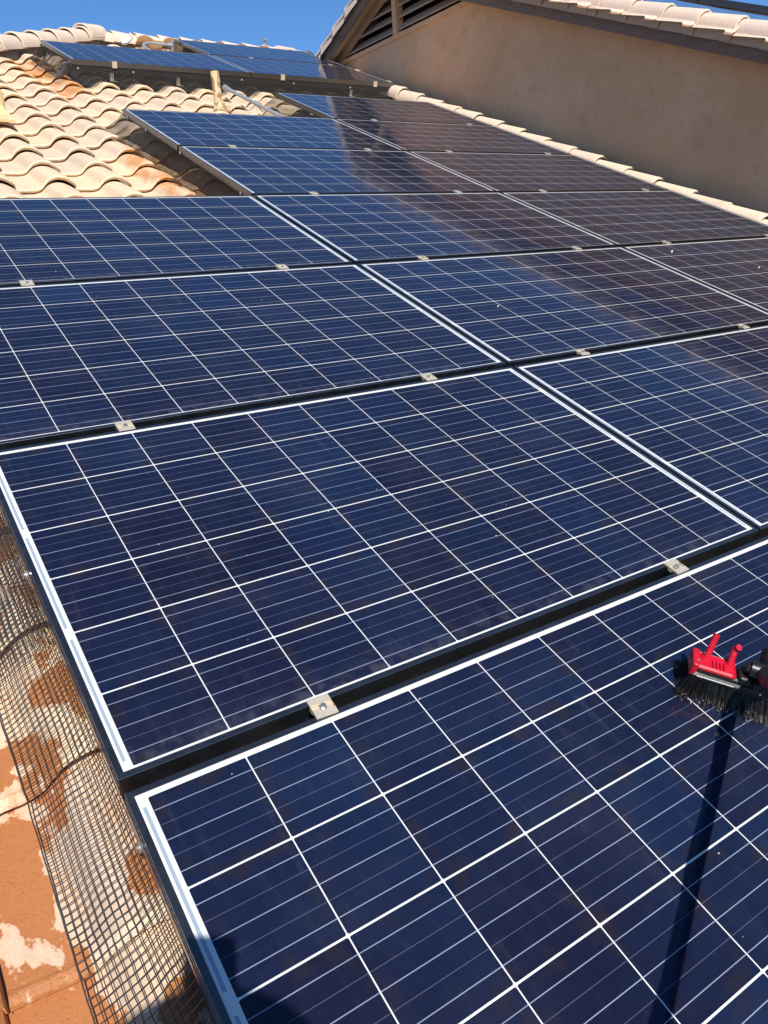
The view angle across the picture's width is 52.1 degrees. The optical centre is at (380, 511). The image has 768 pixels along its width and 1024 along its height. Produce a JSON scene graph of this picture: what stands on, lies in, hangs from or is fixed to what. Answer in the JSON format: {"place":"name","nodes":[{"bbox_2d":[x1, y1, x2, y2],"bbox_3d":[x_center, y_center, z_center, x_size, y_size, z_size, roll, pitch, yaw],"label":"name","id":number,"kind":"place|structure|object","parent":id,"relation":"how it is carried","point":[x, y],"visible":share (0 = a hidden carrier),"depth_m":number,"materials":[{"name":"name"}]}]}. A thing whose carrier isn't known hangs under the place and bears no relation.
{"place":"outdoors","nodes":[
{"label":"outdoors","id":0,"kind":"place"},
{"bbox_2d":[0,0,767,54],"label":"sky","id":1,"kind":"structure","parent":0,"point":[302,25],"materials":[{"name":"blue"}]},
{"label":"ground","id":2,"kind":"structure","parent":0,"visible":0},
{"bbox_2d":[0,23,767,1023],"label":"tiled roof","id":3,"kind":"structure","parent":2,"relation":"on","point":[58,139],"depth_m":1.37,"materials":[{"name":"concrete"}]},
{"bbox_2d":[0,90,14,121],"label":"vent pipe","id":4,"kind":"object","parent":3,"relation":"on","point":[5,116],"visible":1,"depth_m":5.03,"materials":[{"name":"beige paint"}]},
{"bbox_2d":[0,510,45,677],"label":"skirt","id":5,"kind":"object","parent":3,"relation":"on","point":[19,599],"visible":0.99,"depth_m":1.54,"materials":[{"name":"black metal"}]},
{"bbox_2d":[0,511,214,1023],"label":"skirt","id":6,"kind":"object","parent":3,"relation":"on","point":[138,847],"visible":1,"depth_m":1.21,"materials":[{"name":"black metal"}]},
{"bbox_2d":[120,32,132,44],"bbox_3d":[-2.837,-5.290,8.777,0.120,0.122,0.105,-15,41,-31],"label":"broken tile piece","id":7,"kind":"object","parent":3,"relation":"on","point":[127,39],"visible":1,"depth_m":8.78,"materials":[{"name":"white ceramic"}]},
{"bbox_2d":[142,40,174,51],"bbox_3d":[-2.353,-4.992,8.458,0.400,0.130,0.352,-15,41,-31],"label":"ridge conduit","id":8,"kind":"object","parent":3,"relation":"on","point":[171,44],"visible":0.91,"depth_m":8.55,"materials":[{"name":"grey metal"}]},
{"bbox_2d":[210,71,231,113],"bbox_3d":[-1.311,-3.398,6.402,0.170,0.350,0.160,-15,20,-31],"label":"vent pipe","id":9,"kind":"object","parent":3,"relation":"on","point":[219,104],"visible":0.82,"depth_m":6.38,"materials":[{"name":"paint"}]},
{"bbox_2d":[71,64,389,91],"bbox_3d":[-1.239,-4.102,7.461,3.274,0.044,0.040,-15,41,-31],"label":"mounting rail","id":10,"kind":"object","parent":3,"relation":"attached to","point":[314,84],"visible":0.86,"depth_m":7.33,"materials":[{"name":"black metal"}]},
{"bbox_2d":[222,84,282,115],"bbox_3d":[-1.047,-3.394,6.550,0.137,0.102,1.149,-15,41,-31],"label":"conduit","id":11,"kind":"object","parent":3,"relation":"attached to","point":[251,101],"visible":0.93,"depth_m":6.55,"materials":[{"name":"grey metal"}]},
{"bbox_3d":[-0.654,-0.162,2.032,0.036,0.046,3.990,-15,42,-31],"label":"rail","id":12,"kind":"object","parent":3,"relation":"attached to","visible":0},
{"bbox_2d":[19,280,33,285],"bbox_3d":[-1.193,-0.758,2.654,0.041,0.036,0.043,-13,41,-29],"label":"module clamp","id":13,"kind":"object","parent":12,"relation":"attached to","point":[26,282],"visible":0.88,"depth_m":2.64,"materials":[{"name":"metal"}]},
{"bbox_2d":[114,420,134,430],"bbox_3d":[-0.650,-0.206,2.000,0.041,0.036,0.043,-14,41,-30],"label":"module clamp","id":14,"kind":"object","parent":12,"relation":"attached to","point":[125,425],"visible":0.88,"depth_m":1.99,"materials":[{"name":"metal"}]},
{"bbox_2d":[0,195,352,286],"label":"solar panel","id":15,"kind":"object","parent":12,"relation":"attached to","point":[81,239],"visible":0.79,"depth_m":3.23,"materials":[{"name":"glass"}]},
{"bbox_2d":[0,264,505,449],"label":"solar panel","id":16,"kind":"object","parent":12,"relation":"attached to","point":[84,358],"visible":0.83,"depth_m":2.48,"materials":[{"name":"laminate"}]},
{"bbox_2d":[306,693,338,719],"bbox_3d":[-0.101,0.345,1.350,0.041,0.036,0.043,-13,40,-29],"label":"module clamp","id":17,"kind":"object","parent":12,"relation":"attached to","point":[321,706],"visible":0.98,"depth_m":1.34,"materials":[{"name":"metal"}]},
{"bbox_2d":[0,366,758,795],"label":"solar panel","id":18,"kind":"object","parent":12,"relation":"on","point":[340,550],"visible":0.99,"depth_m":1.73,"materials":[{"name":"laminate"}]},
{"bbox_2d":[125,536,767,1023],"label":"solar panel","id":19,"kind":"object","parent":12,"relation":"on","point":[563,820],"visible":1,"depth_m":1.17,"materials":[{"name":"laminate"}]},
{"bbox_2d":[650,662,767,740],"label":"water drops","id":20,"kind":"object","parent":19,"relation":"on","point":[735,716],"visible":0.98,"depth_m":1.47,"materials":[{"name":"clear liquid"}]},
{"bbox_2d":[671,633,767,726],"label":"wash brush","id":21,"kind":"object","parent":19,"relation":"on","point":[745,687],"visible":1,"depth_m":1.47,"materials":[{"name":"black plastic"}]},
{"bbox_3d":[0.140,-0.369,2.520,0.036,0.046,3.990,-15,42,-31],"label":"rail","id":22,"kind":"object","parent":3,"relation":"attached to","visible":0},
{"bbox_2d":[275,264,288,268],"bbox_3d":[-0.395,-0.966,3.145,0.041,0.036,0.043,-12,40,-29],"label":"module clamp","id":23,"kind":"object","parent":22,"relation":"attached to","point":[281,266],"visible":0.91,"depth_m":3.13,"materials":[{"name":"metal"}]},
{"bbox_2d":[419,373,436,380],"bbox_3d":[0.150,-0.414,2.492,0.041,0.036,0.043,-16,42,-32],"label":"module clamp","id":24,"kind":"object","parent":22,"relation":"attached to","point":[427,376],"visible":0.89,"depth_m":2.48,"materials":[{"name":"metal"}]},
{"bbox_2d":[663,558,688,574],"bbox_3d":[0.687,0.140,1.835,0.041,0.036,0.043,-16,42,-32],"label":"module clamp","id":25,"kind":"object","parent":22,"relation":"attached to","point":[674,565],"visible":0.93,"depth_m":1.82,"materials":[{"name":"metal"}]},
{"bbox_3d":[0.180,-1.074,3.534,0.036,0.046,6.020,-15,42,-31],"label":"rail","id":26,"kind":"object","parent":3,"relation":"attached to","visible":0},
{"bbox_2d":[122,109,403,151],"bbox_3d":[-0.783,-2.593,5.381,1.643,0.041,0.988,-15,41,-31],"label":"solar panel","id":27,"kind":"object","parent":26,"relation":"on","point":[175,130],"visible":0.85,"depth_m":5.29,"materials":[{"name":"glass"}]},
{"bbox_2d":[105,114,241,195],"bbox_3d":[-1.262,-2.086,4.643,0.127,0.112,2.022,-15,41,-31],"label":"skirt","id":28,"kind":"object","parent":27,"relation":"attached to","point":[123,135],"visible":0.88,"depth_m":4.66,"materials":[{"name":"black metal"}]},
{"bbox_2d":[179,146,495,196],"bbox_3d":[-0.238,-2.042,4.728,1.643,0.040,0.988,-15,42,-31],"label":"solar panel","id":29,"kind":"object","parent":26,"relation":"on","point":[246,171],"visible":0.79,"depth_m":4.63,"materials":[{"name":"glass"}]},
{"bbox_2d":[416,255,428,259],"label":"module clamp","id":30,"kind":"object","parent":26,"relation":"attached to","point":[423,257],"visible":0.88,"depth_m":3.49,"materials":[{"name":"metal"}]},
{"bbox_2d":[253,192,616,264],"bbox_3d":[0.307,-1.490,4.075,1.643,0.041,0.988,-15,41,-31],"label":"solar panel","id":31,"kind":"object","parent":26,"relation":"attached to","point":[357,229],"visible":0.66,"depth_m":3.98,"materials":[{"name":"glass"}]},
{"bbox_2d":[358,247,767,366],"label":"solar panel","id":32,"kind":"object","parent":26,"relation":"on","point":[553,305],"visible":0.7,"depth_m":3.31,"materials":[{"name":"glass"}]},
{"bbox_2d":[574,349,589,354],"bbox_3d":[0.729,-0.565,2.849,0.041,0.036,0.043,-13,41,-30],"label":"module clamp","id":33,"kind":"object","parent":26,"relation":"attached to","point":[581,352],"visible":0.9,"depth_m":2.84,"materials":[{"name":"metal"}]},
{"bbox_2d":[513,325,767,540],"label":"solar panel","id":34,"kind":"object","parent":26,"relation":"on","point":[693,411],"visible":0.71,"depth_m":2.59,"materials":[{"name":"glass"}]},
{"bbox_3d":[0.993,-1.286,4.034,0.036,0.046,6.020,-15,42,-31],"label":"rail","id":35,"kind":"object","parent":3,"relation":"attached to","visible":0},
{"bbox_2d":[570,246,580,249],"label":"module clamp","id":36,"kind":"object","parent":35,"relation":"attached to","point":[575,247],"visible":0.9,"depth_m":3.99,"materials":[{"name":"metal"}]},
{"bbox_2d":[736,323,749,328],"bbox_3d":[1.542,-0.776,3.349,0.041,0.036,0.043,-16,42,-32],"label":"module clamp","id":37,"kind":"object","parent":35,"relation":"attached to","point":[741,326],"visible":0.89,"depth_m":3.34,"materials":[{"name":"metal"}]},
{"bbox_2d":[315,0,767,212],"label":"gable house","id":38,"kind":"structure","parent":2,"relation":"on","point":[671,93],"depth_m":6.33,"materials":[{"name":"paint"}]},
{"bbox_2d":[677,0,767,15],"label":"solar panel","id":39,"kind":"object","parent":38,"relation":"attached to","point":[694,2],"visible":0.37,"depth_m":7.23,"materials":[{"name":"glass"}]},
{"bbox_3d":[2.125,-1.926,5.223,0.036,0.046,7.030,-15,42,-31],"label":"rail","id":40,"kind":"object","parent":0,"visible":0},
{"bbox_2d":[275,92,491,125],"bbox_3d":[0.045,-3.503,6.878,1.643,0.040,0.988,-15,41,-31],"label":"solar panel","id":41,"kind":"object","parent":40,"relation":"on","point":[332,107],"visible":0.82,"depth_m":6.79,"materials":[{"name":"glass"}]},
{"bbox_2d":[264,96,320,117],"bbox_3d":[-0.709,-3.276,6.475,0.124,0.115,1.010,-15,41,-31],"label":"skirt","id":42,"kind":"object","parent":41,"relation":"attached to","point":[309,114],"visible":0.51,"depth_m":6.60,"materials":[{"name":"black metal"}]},
{"bbox_2d":[335,119,570,154],"bbox_3d":[0.590,-2.951,6.225,1.643,0.041,0.988,-15,41,-31],"label":"solar panel","id":43,"kind":"object","parent":40,"relation":"on","point":[420,136],"visible":0.69,"depth_m":6.16,"materials":[{"name":"glass"}]},
{"bbox_2d":[622,237,767,311],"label":"solar panel","id":44,"kind":"object","parent":40,"relation":"on","point":[730,267],"visible":0.7,"depth_m":4.13,"materials":[{"name":"glass"}]},
{"bbox_3d":[1.300,-1.711,4.715,0.036,0.046,7.030,-15,42,-31],"label":"rail","id":45,"kind":"object","parent":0,"visible":0},
{"bbox_2d":[408,151,668,191],"bbox_3d":[1.135,-2.398,5.573,1.643,0.040,0.988,-15,42,-31],"label":"solar panel","id":46,"kind":"object","parent":45,"relation":"on","point":[505,172],"visible":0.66,"depth_m":5.50,"materials":[{"name":"glass"}]},
{"bbox_2d":[500,190,767,246],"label":"solar panel","id":47,"kind":"object","parent":45,"relation":"on","point":[625,218],"visible":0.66,"depth_m":4.83,"materials":[{"name":"glass"}]},
{"label":"rail","id":48,"kind":"object","parent":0,"visible":0},
{"bbox_2d":[41,40,250,76],"bbox_3d":[-2.170,-4.215,7.313,1.643,0.040,0.988,-15,42,-31],"label":"solar panel","id":49,"kind":"object","parent":48,"relation":"on","point":[104,56],"visible":1,"depth_m":7.18,"materials":[{"name":"glass"}]},
{"bbox_2d":[29,44,71,78],"bbox_3d":[-2.910,-3.961,6.899,0.122,0.140,1.022,-15,41,-31],"label":"skirt","id":50,"kind":"object","parent":49,"relation":"attached to","point":[59,75],"visible":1,"depth_m":6.88,"materials":[{"name":"black metal"}]},
{"bbox_2d":[111,61,116,67],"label":"end clamp","id":51,"kind":"object","parent":49,"relation":"attached to","point":[114,64],"visible":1,"depth_m":6.75,"materials":[{"name":"metal"}]},
{"bbox_2d":[70,65,393,99],"bbox_3d":[-1.228,-4.039,7.459,3.305,0.147,0.030,-15,20,-31],"label":"skirt","id":52,"kind":"object","parent":49,"relation":"attached to","point":[365,93],"visible":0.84,"depth_m":7.23,"materials":[{"name":"black metal"}]},
{"bbox_2d":[211,55,394,86],"bbox_3d":[-0.796,-4.572,8.158,1.643,0.040,0.988,-15,42,-31],"label":"solar panel","id":53,"kind":"object","parent":48,"relation":"on","point":[275,69],"visible":0.89,"depth_m":8.04,"materials":[{"name":"glass"}]},
{"label":"rail","id":54,"kind":"object","parent":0,"visible":0},
{"bbox_2d":[174,39,344,65],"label":"solar panel","id":55,"kind":"object","parent":54,"relation":"on","point":[219,49],"visible":0.76,"depth_m":8.73,"materials":[{"name":"glass"}]},
{"bbox_2d":[170,44,199,53],"bbox_3d":[-2.074,-4.869,8.415,0.090,0.150,0.986,-15,41,-31],"label":"skirt","id":56,"kind":"object","parent":55,"relation":"attached to","point":[180,47],"visible":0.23,"depth_m":8.55,"materials":[{"name":"black metal"}]},
{"bbox_3d":[4.247,-3.692,6.206,3.220,0.044,0.040,-15,41,-31],"label":"rail","id":57,"kind":"object","parent":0,"visible":0},
{"bbox_2d":[699,0,767,14],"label":"solar panel","id":58,"kind":"object","parent":57,"relation":"on","point":[743,5],"visible":0.85,"depth_m":5.72,"materials":[{"name":"glass"}]},
{"bbox_2d":[643,0,767,19],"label":"skirt","id":59,"kind":"object","parent":58,"relation":"attached to","point":[722,7],"visible":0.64,"depth_m":5.77,"materials":[{"name":"black metal"}]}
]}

